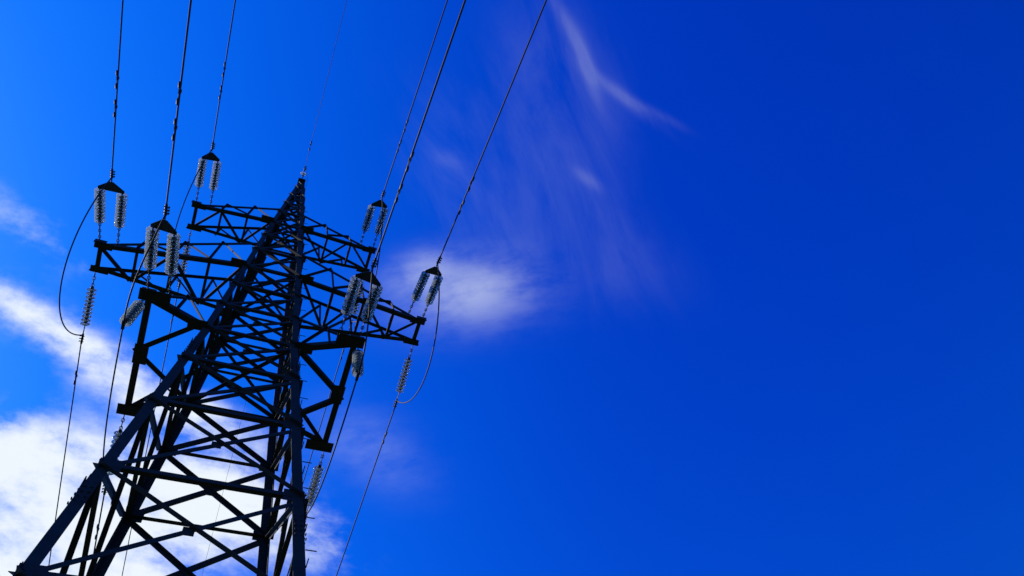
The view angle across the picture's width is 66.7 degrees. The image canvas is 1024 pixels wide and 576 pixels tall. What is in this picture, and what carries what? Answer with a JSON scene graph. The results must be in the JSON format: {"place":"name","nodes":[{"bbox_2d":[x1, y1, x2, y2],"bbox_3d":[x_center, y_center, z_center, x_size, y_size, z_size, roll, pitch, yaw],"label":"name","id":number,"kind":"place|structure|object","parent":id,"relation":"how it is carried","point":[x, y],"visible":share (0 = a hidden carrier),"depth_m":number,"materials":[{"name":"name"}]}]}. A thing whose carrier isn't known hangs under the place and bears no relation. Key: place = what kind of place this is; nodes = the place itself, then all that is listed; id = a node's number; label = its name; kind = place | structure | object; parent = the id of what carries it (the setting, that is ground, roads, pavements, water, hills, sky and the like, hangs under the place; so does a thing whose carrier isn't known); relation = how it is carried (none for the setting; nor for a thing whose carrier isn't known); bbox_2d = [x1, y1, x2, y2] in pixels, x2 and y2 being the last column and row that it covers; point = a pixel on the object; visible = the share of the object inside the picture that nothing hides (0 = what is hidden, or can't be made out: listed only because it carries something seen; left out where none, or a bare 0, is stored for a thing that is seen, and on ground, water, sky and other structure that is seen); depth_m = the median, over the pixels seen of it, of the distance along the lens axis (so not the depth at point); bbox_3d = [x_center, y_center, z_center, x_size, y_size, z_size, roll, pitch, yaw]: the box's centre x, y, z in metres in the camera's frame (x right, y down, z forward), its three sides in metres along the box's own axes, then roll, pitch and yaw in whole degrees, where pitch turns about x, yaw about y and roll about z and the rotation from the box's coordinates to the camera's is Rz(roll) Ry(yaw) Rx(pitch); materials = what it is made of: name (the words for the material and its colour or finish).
{"place":"outdoors","nodes":[
{"label":"outdoors","id":0,"kind":"place"},
{"bbox_2d":[0,0,1023,575],"label":"sky","id":1,"kind":"structure","parent":0,"point":[727,287],"materials":[{"name":"blue"}]},
{"label":"ground","id":2,"kind":"structure","parent":0,"visible":0},
{"bbox_2d":[8,177,426,575],"bbox_3d":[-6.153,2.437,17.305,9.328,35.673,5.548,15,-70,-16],"label":"transmission tower","id":3,"kind":"structure","parent":2,"relation":"on","point":[291,348],"depth_m":17.27,"materials":[{"name":"metal"}]},
{"bbox_2d":[80,158,442,505],"bbox_3d":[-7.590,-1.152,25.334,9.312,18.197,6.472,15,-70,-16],"label":"insulator glass discs","id":4,"kind":"object","parent":3,"relation":"attached to","point":[135,309],"visible":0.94,"depth_m":19.57,"materials":[{"name":"white glass"}]},
{"bbox_2d":[73,62,474,563],"bbox_3d":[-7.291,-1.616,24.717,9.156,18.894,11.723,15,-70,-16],"label":"line fittings","id":5,"kind":"object","parent":3,"relation":"attached to","point":[166,225],"visible":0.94,"depth_m":19.69,"materials":[{"name":"metal"}]},
{"bbox_2d":[48,0,546,575],"bbox_3d":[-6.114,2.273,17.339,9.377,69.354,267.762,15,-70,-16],"label":"conductors","id":6,"kind":"structure","parent":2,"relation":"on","point":[284,248],"depth_m":18.73,"materials":[{"name":"metal"}]}
]}

